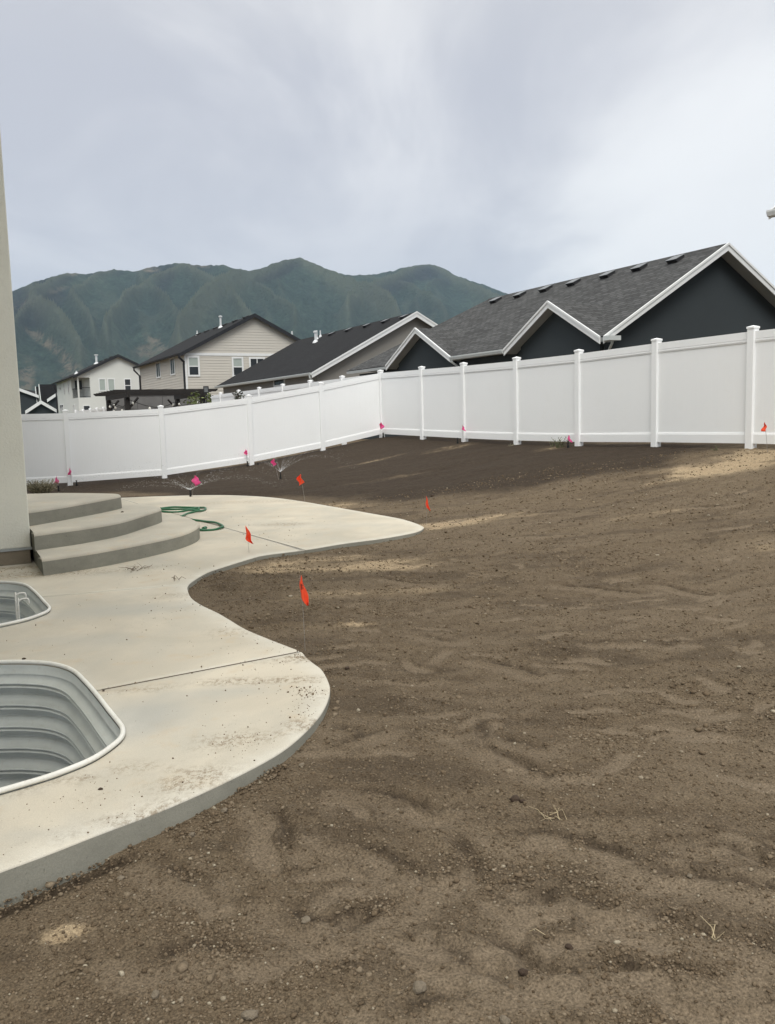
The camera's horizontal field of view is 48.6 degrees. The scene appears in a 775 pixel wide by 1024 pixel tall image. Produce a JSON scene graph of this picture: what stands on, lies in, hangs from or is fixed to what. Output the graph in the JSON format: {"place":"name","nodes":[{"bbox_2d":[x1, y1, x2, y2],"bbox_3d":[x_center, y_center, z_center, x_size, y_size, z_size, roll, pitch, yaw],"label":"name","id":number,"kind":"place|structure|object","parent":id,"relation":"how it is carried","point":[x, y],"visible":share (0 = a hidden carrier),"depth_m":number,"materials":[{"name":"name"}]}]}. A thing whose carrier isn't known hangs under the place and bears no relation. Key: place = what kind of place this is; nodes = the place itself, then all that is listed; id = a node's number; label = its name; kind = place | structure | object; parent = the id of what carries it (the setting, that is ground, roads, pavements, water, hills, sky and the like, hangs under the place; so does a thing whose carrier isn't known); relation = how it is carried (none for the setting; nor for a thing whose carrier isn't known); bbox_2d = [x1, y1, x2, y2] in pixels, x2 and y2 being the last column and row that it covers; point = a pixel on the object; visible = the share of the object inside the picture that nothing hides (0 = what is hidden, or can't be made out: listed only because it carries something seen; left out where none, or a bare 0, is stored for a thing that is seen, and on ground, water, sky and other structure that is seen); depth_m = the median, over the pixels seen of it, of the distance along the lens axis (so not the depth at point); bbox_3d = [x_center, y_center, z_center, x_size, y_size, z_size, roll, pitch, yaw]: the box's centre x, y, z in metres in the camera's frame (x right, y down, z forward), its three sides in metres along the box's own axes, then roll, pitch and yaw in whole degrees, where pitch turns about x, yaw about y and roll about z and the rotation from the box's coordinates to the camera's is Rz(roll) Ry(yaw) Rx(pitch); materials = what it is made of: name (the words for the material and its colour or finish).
{"place":"outdoors","nodes":[
{"label":"outdoors","id":0,"kind":"place"},
{"bbox_2d":[0,495,423,907],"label":"patio","id":1,"kind":"structure","parent":0,"point":[161,711],"depth_m":4.97,"materials":[{"name":"concrete"}]},
{"bbox_2d":[0,581,50,627],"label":"window well","id":2,"kind":"object","parent":1,"relation":"in","point":[36,608],"depth_m":8.00,"materials":[{"name":"metal"}]},
{"bbox_2d":[14,592,29,622],"bbox_3d":[-3.104,1.353,7.388,0.103,1.309,0.296,-5,7,-27],"label":"escape ladder","id":3,"kind":"object","parent":2,"relation":"attached to","point":[17,600],"visible":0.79,"depth_m":7.42,"materials":[{"name":"white metal"}]},
{"bbox_2d":[0,660,125,794],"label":"window well","id":4,"kind":"object","parent":1,"relation":"in","point":[55,723],"depth_m":5.35,"materials":[{"name":"metal"}]},
{"bbox_2d":[27,493,199,575],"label":"concrete steps","id":5,"kind":"structure","parent":1,"relation":"on","point":[70,532],"depth_m":9.81,"materials":[{"name":"grey concrete"}]},
{"bbox_2d":[121,564,152,570],"bbox_3d":[-2.538,0.562,8.684,0.337,0.057,0.309,-2,6,0],"label":"dry sprig","id":6,"kind":"object","parent":1,"relation":"on","point":[135,568],"visible":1,"depth_m":8.67,"materials":[{"name":"brown plant"}]},
{"bbox_2d":[1,512,326,861],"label":"patio crumbs","id":7,"kind":"object","parent":1,"relation":"on","point":[212,690],"visible":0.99,"depth_m":4.70,"materials":[{"name":"soil"}]},
{"bbox_2d":[160,506,223,530],"bbox_3d":[-2.957,0.073,13.182,0.837,0.050,3.402,-4,7,-23],"label":"garden hose","id":8,"kind":"object","parent":1,"relation":"on","point":[189,508],"visible":0.85,"depth_m":14.01,"materials":[{"name":"green rubber"}]},
{"bbox_2d":[245,527,252,548],"bbox_3d":[-1.540,0.371,9.604,0.088,0.443,0.065,-2,6,0],"label":"marker flag","id":9,"kind":"object","parent":1,"relation":"on","point":[248,536],"visible":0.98,"depth_m":9.59,"materials":[{"name":"plastic"}]},
{"bbox_2d":[12,257,506,390],"bbox_3d":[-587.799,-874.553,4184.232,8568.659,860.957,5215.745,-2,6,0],"label":"mountains","id":10,"kind":"structure","parent":0,"point":[67,324],"depth_m":3482.79,"materials":[{"name":"green plant"}]},
{"bbox_2d":[0,435,774,1023],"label":"ground","id":11,"kind":"structure","parent":0,"point":[372,471],"depth_m":3.78,"materials":[{"name":"soil"}]},
{"bbox_2d":[0,133,31,565],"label":"stucco house","id":12,"kind":"structure","parent":11,"relation":"on","point":[15,545],"depth_m":9.11,"materials":[{"name":"paint"}]},
{"bbox_2d":[19,388,38,413],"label":"house","id":13,"kind":"structure","parent":11,"relation":"on","point":[28,398],"depth_m":125.12,"materials":[{"name":"grey"}]},
{"bbox_2d":[25,401,56,413],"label":"house","id":14,"kind":"structure","parent":11,"relation":"on","point":[40,407],"depth_m":104.99,"materials":[{"name":"grey"}]},
{"bbox_2d":[26,478,58,493],"bbox_3d":[-7.552,-0.524,18.689,0.748,0.422,0.742,-2,6,0],"label":"dry weed","id":15,"kind":"object","parent":11,"relation":"on","point":[47,488],"visible":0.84,"depth_m":18.61,"materials":[{"name":"beige plant"}]},
{"bbox_2d":[35,384,57,412],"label":"house","id":16,"kind":"structure","parent":11,"relation":"on","point":[46,393],"depth_m":121.08,"materials":[{"name":"grey"}]},
{"bbox_2d":[74,407,106,412],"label":"vinyl fence","id":17,"kind":"object","parent":11,"relation":"on","point":[96,409],"visible":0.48,"depth_m":58.97,"materials":[{"name":"white plastic"}]},
{"bbox_2d":[51,354,139,412],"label":"two storey house","id":18,"kind":"structure","parent":11,"relation":"on","point":[76,390],"depth_m":91.29,"materials":[{"name":"grey"}]},
{"bbox_2d":[74,380,82,389],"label":"window","id":19,"kind":"structure","parent":18,"relation":"in","point":[75,381],"depth_m":93.83,"materials":[{"name":"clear glass"}]},
{"bbox_2d":[83,405,89,409],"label":"window","id":20,"kind":"structure","parent":18,"relation":"in","point":[86,407],"depth_m":90.08,"materials":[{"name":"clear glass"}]},
{"bbox_2d":[98,378,105,390],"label":"window","id":21,"kind":"structure","parent":18,"relation":"in","point":[102,381],"depth_m":90.61,"materials":[{"name":"white glass"}]},
{"bbox_2d":[107,378,114,390],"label":"window","id":22,"kind":"structure","parent":18,"relation":"in","point":[110,381],"depth_m":91.01,"materials":[{"name":"white glass"}]},
{"bbox_2d":[124,378,131,389],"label":"window","id":23,"kind":"structure","parent":18,"relation":"in","point":[127,381],"depth_m":91.79,"materials":[{"name":"clear glass"}]},
{"bbox_2d":[93,389,217,410],"bbox_3d":[-8.664,-3.054,32.069,3.650,2.890,4.360,-5,7,-27],"label":"pergola","id":24,"kind":"object","parent":11,"relation":"on","point":[178,394],"visible":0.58,"depth_m":30.83,"materials":[{"name":"brown wood"}]},
{"bbox_2d":[109,399,199,410],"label":"string lights","id":25,"kind":"object","parent":24,"relation":"hanging from","point":[179,403],"visible":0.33,"depth_m":32.69,"materials":[{"name":"plastic"}]},
{"bbox_2d":[151,990,159,998],"bbox_3d":[-0.659,1.369,2.434,0.024,0.022,0.033,-2,6,0],"label":"soil clod","id":26,"kind":"object","parent":11,"relation":"on","point":[155,994],"visible":1,"depth_m":2.43,"materials":[{"name":"beige soil"}]},
{"bbox_2d":[111,394,208,410],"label":"privacy wall","id":27,"kind":"structure","parent":11,"relation":"on","point":[153,401],"depth_m":36.41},
{"bbox_2d":[183,396,194,404],"bbox_3d":[-5.954,-2.568,26.144,0.396,1.919,0.433,-5,8,-31],"label":"shrub","id":28,"kind":"object","parent":11,"relation":"on","point":[190,400],"visible":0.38,"depth_m":26.06,"materials":[{"name":"green plant"}]},
{"bbox_2d":[191,476,200,496],"bbox_3d":[-3.756,-0.468,16.838,0.162,0.530,0.164,4,8,38],"label":"marker flag","id":29,"kind":"object","parent":11,"relation":"on","point":[195,480],"visible":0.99,"depth_m":16.78,"materials":[{"name":"plastic"}]},
{"bbox_2d":[191,391,203,404],"bbox_3d":[-5.723,-2.615,25.862,0.524,2.065,0.504,-2,6,0],"label":"young tree","id":30,"kind":"object","parent":11,"relation":"on","point":[196,395],"visible":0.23,"depth_m":25.73,"materials":[{"name":"green plant"}]},
{"bbox_2d":[21,373,379,485],"bbox_3d":[-6.160,-1.982,22.112,12.884,3.067,0.141,-4,7,-22],"label":"vinyl fence","id":31,"kind":"object","parent":11,"relation":"on","point":[110,445],"visible":0.88,"depth_m":22.57,"materials":[{"name":"white plastic"}]},
{"bbox_2d":[203,386,208,402],"bbox_3d":[-6.140,-2.869,29.338,0.180,2.840,0.175,-3,7,-10],"label":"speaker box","id":32,"kind":"object","parent":11,"relation":"on","point":[205,389],"visible":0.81,"depth_m":29.11,"materials":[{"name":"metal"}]},
{"bbox_2d":[205,393,212,402],"bbox_3d":[-5.550,-2.719,26.878,0.305,2.033,0.372,-2,6,0],"label":"young tree","id":33,"kind":"object","parent":11,"relation":"on","point":[209,398],"visible":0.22,"depth_m":26.77,"materials":[{"name":"green plant"}]},
{"bbox_2d":[133,313,300,394],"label":"two storey house","id":34,"kind":"structure","parent":11,"relation":"on","point":[215,356],"depth_m":61.49,"materials":[{"name":"grey"}]},
{"bbox_2d":[155,361,160,378],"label":"window","id":35,"kind":"structure","parent":34,"relation":"in","point":[158,370],"depth_m":66.86,"materials":[{"name":"clear glass"}]},
{"bbox_2d":[170,357,175,375],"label":"window","id":36,"kind":"structure","parent":34,"relation":"in","point":[172,360],"depth_m":62.72,"materials":[{"name":"clear glass"}]},
{"bbox_2d":[187,356,199,376],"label":"window","id":37,"kind":"structure","parent":34,"relation":"in","point":[193,362],"depth_m":59.92,"materials":[{"name":"clear glass"}]},
{"bbox_2d":[231,357,243,376],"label":"window","id":38,"kind":"structure","parent":34,"relation":"in","point":[237,362],"depth_m":61.34,"materials":[{"name":"clear glass"}]},
{"bbox_2d":[249,357,264,366],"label":"window","id":39,"kind":"structure","parent":34,"relation":"in","point":[252,360],"depth_m":61.90,"materials":[{"name":"clear glass"}]},
{"bbox_2d":[232,391,244,399],"bbox_3d":[-5.198,-3.138,29.855,0.525,2.177,0.507,-7,9,-42],"label":"shrub","id":40,"kind":"object","parent":11,"relation":"on","point":[237,395],"visible":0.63,"depth_m":29.69,"materials":[{"name":"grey plant"}]},
{"bbox_2d":[241,1009,258,1020],"bbox_3d":[-0.373,1.362,2.326,0.050,0.027,0.036,-3,7,-14],"label":"soil clod","id":41,"kind":"object","parent":11,"relation":"on","point":[249,1015],"visible":1,"depth_m":2.31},
{"bbox_2d":[210,374,372,444],"bbox_3d":[-6.849,-4.129,37.315,0.141,2.354,28.831,-5,7,-27],"label":"vinyl fence","id":42,"kind":"object","parent":11,"relation":"on","point":[220,396],"visible":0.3,"depth_m":32.19,"materials":[{"name":"white plastic"}]},
{"bbox_2d":[296,474,304,499],"bbox_3d":[-1.537,-0.388,15.264,0.133,0.569,0.098,2,7,29],"label":"marker flag","id":43,"kind":"object","parent":11,"relation":"on","point":[299,480],"visible":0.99,"depth_m":15.27,"materials":[{"name":"plastic"}]},
{"bbox_2d":[299,576,308,641],"bbox_3d":[-0.537,0.698,5.592,0.059,0.582,0.046,-2,6,0],"label":"marker flag","id":44,"kind":"object","parent":11,"relation":"on","point":[304,596],"visible":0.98,"depth_m":5.57,"materials":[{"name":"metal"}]},
{"bbox_2d":[301,916,310,923],"bbox_3d":[-0.260,1.301,2.736,0.029,0.016,0.039,-1,7,7],"label":"soil clod","id":45,"kind":"object","parent":11,"relation":"on","point":[305,919],"visible":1,"depth_m":2.73,"materials":[{"name":"beige soil"}]},
{"bbox_2d":[214,311,437,393],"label":"gabled house","id":46,"kind":"structure","parent":11,"relation":"on","point":[316,357],"depth_m":45.17,"materials":[{"name":"grey"}]},
{"bbox_2d":[273,379,284,386],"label":"window","id":47,"kind":"structure","parent":46,"relation":"in","point":[276,383],"depth_m":46.74,"materials":[{"name":"clear glass"}]},
{"bbox_2d":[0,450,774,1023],"bbox_3d":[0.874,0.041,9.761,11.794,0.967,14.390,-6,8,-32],"label":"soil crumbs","id":48,"kind":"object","parent":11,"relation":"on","point":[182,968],"visible":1,"depth_m":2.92,"materials":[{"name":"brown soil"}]},
{"bbox_2d":[413,980,426,993],"bbox_3d":[0.090,1.332,2.403,0.040,0.032,0.046,-1,7,6],"label":"soil clod","id":49,"kind":"object","parent":11,"relation":"on","point":[419,987],"visible":1,"depth_m":2.39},
{"bbox_2d":[426,497,429,517],"bbox_3d":[0.555,0.015,11.717,0.063,0.487,0.044,-2,6,0],"label":"marker flag","id":50,"kind":"object","parent":11,"relation":"on","point":[427,505],"visible":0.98,"depth_m":11.71,"materials":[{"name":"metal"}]},
{"bbox_2d":[499,1015,510,1023],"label":"soil clod","id":51,"kind":"object","parent":11,"relation":"on","point":[503,1019],"visible":1,"depth_m":2.25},
{"bbox_2d":[509,795,519,801],"bbox_3d":[0.518,1.171,3.499,0.043,0.031,0.047,-3,7,-16],"label":"soil clod","id":52,"kind":"object","parent":11,"relation":"on","point":[513,798],"visible":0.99,"depth_m":3.48,"materials":[{"name":"brown soil"}]},
{"bbox_2d":[518,968,527,976],"bbox_3d":[0.390,1.317,2.455,0.034,0.019,0.029,3,8,35],"label":"soil clod","id":53,"kind":"object","parent":11,"relation":"on","point":[523,972],"visible":1,"depth_m":2.45,"materials":[{"name":"brown soil"}]},
{"bbox_2d":[529,806,566,820],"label":"straw litter","id":54,"kind":"object","parent":11,"relation":"on","point":[550,814],"visible":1,"depth_m":3.32,"materials":[{"name":"beige plant"}]},
{"bbox_2d":[553,437,566,447],"bbox_3d":[3.473,-1.389,17.177,0.381,0.259,0.285,-2,6,0],"label":"grass tuft","id":55,"kind":"object","parent":11,"relation":"on","point":[558,442],"visible":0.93,"depth_m":17.16,"materials":[{"name":"brown plant"}]},
{"bbox_2d":[347,242,774,438],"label":"gabled house","id":56,"kind":"structure","parent":11,"relation":"on","point":[724,289],"depth_m":25.36,"materials":[{"name":"grey"}]},
{"bbox_2d":[565,943,573,949],"bbox_3d":[0.547,1.307,2.578,0.021,0.016,0.030,-8,9,-44],"label":"soil clod","id":57,"kind":"object","parent":11,"relation":"on","point":[568,946],"visible":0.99,"depth_m":2.57,"materials":[{"name":"brown soil"}]},
{"bbox_2d":[377,325,774,448],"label":"vinyl fence","id":58,"kind":"object","parent":11,"relation":"on","point":[711,389],"visible":0.93,"depth_m":16.20,"materials":[{"name":"white plastic"}]},
{"bbox_2d":[707,922,723,939],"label":"straw litter","id":59,"kind":"object","parent":11,"relation":"on","point":[713,931],"visible":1,"depth_m":2.56,"materials":[{"name":"beige plant"}]},
{"bbox_2d":[761,422,767,451],"bbox_3d":[5.676,-1.081,12.913,0.087,0.537,0.072,-4,7,-24],"label":"marker flag","id":60,"kind":"object","parent":11,"relation":"on","point":[764,428],"visible":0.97,"depth_m":12.88,"materials":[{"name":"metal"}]},
{"bbox_2d":[766,206,774,219],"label":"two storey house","id":61,"kind":"structure","parent":11,"relation":"on","point":[770,213],"depth_m":17.34,"materials":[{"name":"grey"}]},
{"bbox_2d":[0,0,774,293],"label":"sky","id":62,"kind":"structure","parent":0,"point":[505,146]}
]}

